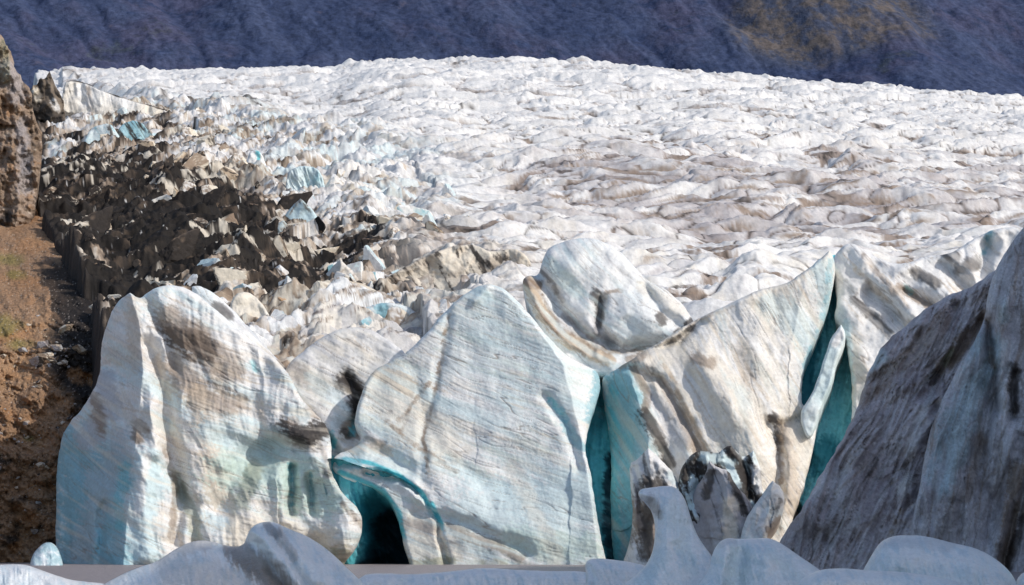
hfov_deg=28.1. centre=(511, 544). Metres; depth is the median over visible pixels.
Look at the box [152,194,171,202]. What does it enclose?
serac
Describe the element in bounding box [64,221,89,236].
serac
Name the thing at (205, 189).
serac
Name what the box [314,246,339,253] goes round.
serac
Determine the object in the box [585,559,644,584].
iceberg
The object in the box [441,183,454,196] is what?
serac
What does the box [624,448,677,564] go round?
ice pinnacle
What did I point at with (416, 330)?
serac
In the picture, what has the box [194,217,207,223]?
serac
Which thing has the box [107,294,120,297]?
serac
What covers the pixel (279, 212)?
serac
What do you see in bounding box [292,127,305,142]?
serac
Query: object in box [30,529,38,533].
stone
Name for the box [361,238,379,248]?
serac
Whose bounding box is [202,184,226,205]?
serac
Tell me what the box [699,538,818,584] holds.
iceberg
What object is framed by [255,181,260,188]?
serac
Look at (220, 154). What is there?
serac
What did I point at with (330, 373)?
ice block
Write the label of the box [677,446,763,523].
ice pinnacle
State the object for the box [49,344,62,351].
stone
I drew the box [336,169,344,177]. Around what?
serac
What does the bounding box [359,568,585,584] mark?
ice floe
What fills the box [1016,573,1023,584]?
iceberg
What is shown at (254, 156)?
serac
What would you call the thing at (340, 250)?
serac
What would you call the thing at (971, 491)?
ice massif
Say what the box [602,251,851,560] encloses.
ice block
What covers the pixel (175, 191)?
serac
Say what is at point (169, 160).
serac
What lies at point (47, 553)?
bergy bit
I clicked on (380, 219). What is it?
serac
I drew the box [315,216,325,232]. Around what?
serac
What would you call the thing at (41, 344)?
stone
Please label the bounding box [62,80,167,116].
ice ridge
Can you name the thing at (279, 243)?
serac
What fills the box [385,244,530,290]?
serac
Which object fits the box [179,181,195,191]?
serac
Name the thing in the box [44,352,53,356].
stone
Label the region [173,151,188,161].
serac
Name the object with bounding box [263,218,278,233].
serac
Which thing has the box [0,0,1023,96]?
mountain
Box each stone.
[18,347,27,352]
[29,356,44,365]
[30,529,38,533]
[36,462,44,466]
[37,341,48,347]
[37,353,47,359]
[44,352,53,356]
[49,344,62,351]
[58,324,73,332]
[61,360,67,365]
[66,414,73,420]
[72,344,87,354]
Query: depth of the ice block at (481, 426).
306.04 m
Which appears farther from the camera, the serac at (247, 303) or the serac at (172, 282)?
the serac at (172, 282)
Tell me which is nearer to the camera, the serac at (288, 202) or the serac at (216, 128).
the serac at (288, 202)
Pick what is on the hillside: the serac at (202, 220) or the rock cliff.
the rock cliff
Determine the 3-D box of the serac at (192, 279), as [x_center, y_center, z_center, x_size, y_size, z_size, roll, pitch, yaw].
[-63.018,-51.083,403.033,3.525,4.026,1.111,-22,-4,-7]
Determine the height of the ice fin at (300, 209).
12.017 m
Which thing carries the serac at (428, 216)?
on the glacier
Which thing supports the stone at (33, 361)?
on the hillside
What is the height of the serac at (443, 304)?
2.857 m
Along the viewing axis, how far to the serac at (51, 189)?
572.07 m
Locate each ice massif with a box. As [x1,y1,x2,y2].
[779,270,995,569]
[910,227,1023,571]
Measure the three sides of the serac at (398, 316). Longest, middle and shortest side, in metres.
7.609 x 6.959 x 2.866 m
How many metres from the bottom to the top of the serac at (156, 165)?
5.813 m
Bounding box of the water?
[0,563,1023,583]
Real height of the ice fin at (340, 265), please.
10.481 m
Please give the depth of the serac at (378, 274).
418.81 m
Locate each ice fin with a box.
[151,165,163,173]
[275,265,288,275]
[278,221,287,232]
[285,199,316,221]
[326,259,357,280]
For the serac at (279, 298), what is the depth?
365.00 m
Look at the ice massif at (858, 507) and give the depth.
242.08 m
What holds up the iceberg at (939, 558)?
on the water
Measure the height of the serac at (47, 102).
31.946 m
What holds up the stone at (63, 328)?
on the hillside
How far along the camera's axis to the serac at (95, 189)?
580.04 m
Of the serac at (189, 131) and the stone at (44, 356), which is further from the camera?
the serac at (189, 131)
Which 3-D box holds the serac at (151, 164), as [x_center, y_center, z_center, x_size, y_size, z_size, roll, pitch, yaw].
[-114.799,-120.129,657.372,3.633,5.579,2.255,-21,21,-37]
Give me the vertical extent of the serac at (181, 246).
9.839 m
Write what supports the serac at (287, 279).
on the glacier
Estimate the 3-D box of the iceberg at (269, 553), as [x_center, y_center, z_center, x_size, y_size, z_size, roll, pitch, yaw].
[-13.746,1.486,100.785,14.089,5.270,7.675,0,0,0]
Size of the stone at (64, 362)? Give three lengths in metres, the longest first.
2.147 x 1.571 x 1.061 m
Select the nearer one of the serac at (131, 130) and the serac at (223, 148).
the serac at (223, 148)
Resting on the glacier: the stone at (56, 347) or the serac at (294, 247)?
the serac at (294, 247)
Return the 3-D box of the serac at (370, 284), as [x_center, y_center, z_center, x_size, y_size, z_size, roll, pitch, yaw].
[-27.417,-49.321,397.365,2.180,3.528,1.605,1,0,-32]
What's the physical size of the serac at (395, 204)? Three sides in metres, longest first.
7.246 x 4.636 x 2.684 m
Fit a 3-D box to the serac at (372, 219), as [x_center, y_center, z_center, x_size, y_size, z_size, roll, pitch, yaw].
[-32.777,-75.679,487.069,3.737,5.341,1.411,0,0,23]
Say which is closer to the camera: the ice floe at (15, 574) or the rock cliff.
the ice floe at (15, 574)
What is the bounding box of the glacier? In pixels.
[33,55,1023,519]
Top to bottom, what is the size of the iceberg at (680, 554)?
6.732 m
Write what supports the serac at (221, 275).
on the glacier
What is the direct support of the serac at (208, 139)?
on the glacier
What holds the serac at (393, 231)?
on the glacier
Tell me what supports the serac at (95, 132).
on the glacier
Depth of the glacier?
620.46 m
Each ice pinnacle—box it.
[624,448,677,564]
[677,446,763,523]
[692,461,751,555]
[740,481,783,538]
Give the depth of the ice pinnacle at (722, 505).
295.70 m
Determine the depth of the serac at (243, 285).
381.14 m
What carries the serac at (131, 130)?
on the glacier
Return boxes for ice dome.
[523,238,692,381]
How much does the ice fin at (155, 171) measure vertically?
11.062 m
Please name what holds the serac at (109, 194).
on the glacier
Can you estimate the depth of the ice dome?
323.80 m
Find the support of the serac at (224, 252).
on the glacier
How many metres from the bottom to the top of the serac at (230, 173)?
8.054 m
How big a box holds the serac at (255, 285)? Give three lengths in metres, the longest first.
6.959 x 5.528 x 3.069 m
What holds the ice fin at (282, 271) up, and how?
on the glacier
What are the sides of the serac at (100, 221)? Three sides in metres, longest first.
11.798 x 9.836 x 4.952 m
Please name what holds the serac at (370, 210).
on the glacier
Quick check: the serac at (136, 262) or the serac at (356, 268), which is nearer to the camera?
the serac at (356, 268)
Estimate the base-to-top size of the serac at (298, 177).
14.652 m
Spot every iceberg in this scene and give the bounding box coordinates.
[103,522,362,584]
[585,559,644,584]
[625,486,711,584]
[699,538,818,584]
[864,535,1016,584]
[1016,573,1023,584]
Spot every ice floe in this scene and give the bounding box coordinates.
[0,564,102,584]
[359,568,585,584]
[796,568,965,584]
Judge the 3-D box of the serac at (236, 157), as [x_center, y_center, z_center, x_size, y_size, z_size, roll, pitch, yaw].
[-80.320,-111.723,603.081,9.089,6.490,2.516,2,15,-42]
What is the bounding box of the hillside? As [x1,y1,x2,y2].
[0,209,92,562]
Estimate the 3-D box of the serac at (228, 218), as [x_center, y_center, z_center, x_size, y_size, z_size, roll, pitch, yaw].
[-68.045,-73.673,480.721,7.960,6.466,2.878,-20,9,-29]
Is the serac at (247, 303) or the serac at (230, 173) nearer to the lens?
the serac at (247, 303)
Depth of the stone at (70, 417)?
348.23 m
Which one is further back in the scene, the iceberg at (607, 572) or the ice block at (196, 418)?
the ice block at (196, 418)
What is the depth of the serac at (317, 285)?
365.02 m
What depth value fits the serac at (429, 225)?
462.89 m
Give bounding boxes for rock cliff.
[0,35,41,226]
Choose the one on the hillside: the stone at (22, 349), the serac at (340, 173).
the stone at (22, 349)
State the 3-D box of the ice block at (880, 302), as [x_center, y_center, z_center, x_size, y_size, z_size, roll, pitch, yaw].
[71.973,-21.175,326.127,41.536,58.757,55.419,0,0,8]
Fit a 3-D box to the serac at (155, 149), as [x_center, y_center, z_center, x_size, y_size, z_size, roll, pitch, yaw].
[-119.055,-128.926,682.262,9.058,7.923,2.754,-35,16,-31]
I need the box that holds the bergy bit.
[30,542,62,564]
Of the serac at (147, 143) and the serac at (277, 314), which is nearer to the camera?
the serac at (277, 314)
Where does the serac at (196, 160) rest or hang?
on the glacier
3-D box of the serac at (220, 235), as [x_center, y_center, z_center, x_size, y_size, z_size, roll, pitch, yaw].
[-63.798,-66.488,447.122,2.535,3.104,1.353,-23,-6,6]
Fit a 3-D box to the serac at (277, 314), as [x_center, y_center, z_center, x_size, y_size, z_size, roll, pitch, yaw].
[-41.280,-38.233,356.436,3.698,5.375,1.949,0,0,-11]
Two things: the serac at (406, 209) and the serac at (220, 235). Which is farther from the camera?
the serac at (406, 209)
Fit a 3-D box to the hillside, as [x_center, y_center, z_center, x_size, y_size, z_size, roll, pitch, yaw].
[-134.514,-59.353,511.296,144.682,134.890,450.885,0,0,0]
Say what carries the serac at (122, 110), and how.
on the glacier
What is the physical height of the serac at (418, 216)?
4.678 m
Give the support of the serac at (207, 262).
on the glacier
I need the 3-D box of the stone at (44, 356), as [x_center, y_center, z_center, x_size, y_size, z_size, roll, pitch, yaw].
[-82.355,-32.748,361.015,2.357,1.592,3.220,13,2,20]
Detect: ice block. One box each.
[55,285,361,564]
[286,327,404,457]
[324,284,613,564]
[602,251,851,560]
[834,227,1022,420]
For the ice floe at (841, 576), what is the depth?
84.54 m
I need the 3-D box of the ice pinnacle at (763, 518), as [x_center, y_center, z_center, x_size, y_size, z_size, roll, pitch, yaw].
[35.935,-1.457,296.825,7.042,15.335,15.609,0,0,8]
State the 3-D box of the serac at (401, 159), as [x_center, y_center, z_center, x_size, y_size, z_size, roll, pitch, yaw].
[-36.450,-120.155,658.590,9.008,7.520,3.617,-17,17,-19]
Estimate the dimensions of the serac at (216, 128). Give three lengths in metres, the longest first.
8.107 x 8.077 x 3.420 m
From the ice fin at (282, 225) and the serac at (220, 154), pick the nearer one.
the ice fin at (282, 225)
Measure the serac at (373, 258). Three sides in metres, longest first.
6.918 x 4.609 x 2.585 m
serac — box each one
[30,71,64,123]
[46,186,56,194]
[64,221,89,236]
[80,206,113,233]
[84,123,118,143]
[84,233,92,240]
[89,185,100,195]
[104,188,117,202]
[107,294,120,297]
[116,226,124,233]
[117,107,127,114]
[117,121,152,140]
[131,259,140,268]
[137,140,155,146]
[148,161,156,169]
[148,280,174,284]
[149,146,161,153]
[151,160,162,170]
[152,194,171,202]
[158,229,199,262]
[162,155,173,169]
[172,187,178,196]
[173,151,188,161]
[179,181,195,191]
[180,127,198,135]
[183,153,208,168]
[184,274,197,285]
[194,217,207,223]
[196,135,214,145]
[197,258,219,265]
[200,185,217,193]
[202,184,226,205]
[211,124,228,132]
[213,267,248,285]
[216,151,227,158]
[217,232,223,239]
[219,144,228,151]
[219,248,229,255]
[220,166,238,181]
[221,213,238,224]
[225,153,247,163]
[230,292,268,317]
[233,283,251,289]
[247,150,265,165]
[248,282,262,290]
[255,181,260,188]
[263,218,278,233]
[267,295,288,304]
[270,309,285,320]
[273,235,288,256]
[275,209,284,215]
[277,191,312,209]
[284,276,291,283]
[286,166,324,190]
[286,241,300,252]
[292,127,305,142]
[307,281,329,297]
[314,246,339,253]
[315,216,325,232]
[328,262,336,270]
[334,271,348,279]
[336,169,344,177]
[337,247,347,254]
[347,261,362,279]
[349,281,375,291]
[359,317,371,325]
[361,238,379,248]
[362,205,379,215]
[362,245,385,271]
[366,303,414,317]
[367,215,377,224]
[367,281,373,288]
[373,271,384,280]
[376,216,391,224]
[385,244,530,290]
[385,307,407,325]
[388,226,399,239]
[389,199,400,209]
[395,157,407,161]
[397,205,431,215]
[406,327,421,334]
[409,213,422,220]
[422,212,436,225]
[425,221,444,233]
[439,299,447,309]
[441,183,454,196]
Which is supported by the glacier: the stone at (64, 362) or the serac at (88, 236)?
the serac at (88, 236)
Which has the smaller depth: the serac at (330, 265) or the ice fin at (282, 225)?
the serac at (330, 265)
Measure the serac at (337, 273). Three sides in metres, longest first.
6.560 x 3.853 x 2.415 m
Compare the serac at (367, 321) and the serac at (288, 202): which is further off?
the serac at (288, 202)
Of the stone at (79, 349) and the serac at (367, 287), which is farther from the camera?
the serac at (367, 287)
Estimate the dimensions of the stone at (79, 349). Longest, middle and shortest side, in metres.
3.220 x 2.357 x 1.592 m
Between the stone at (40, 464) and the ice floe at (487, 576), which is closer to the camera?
the ice floe at (487, 576)
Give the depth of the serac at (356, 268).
416.51 m

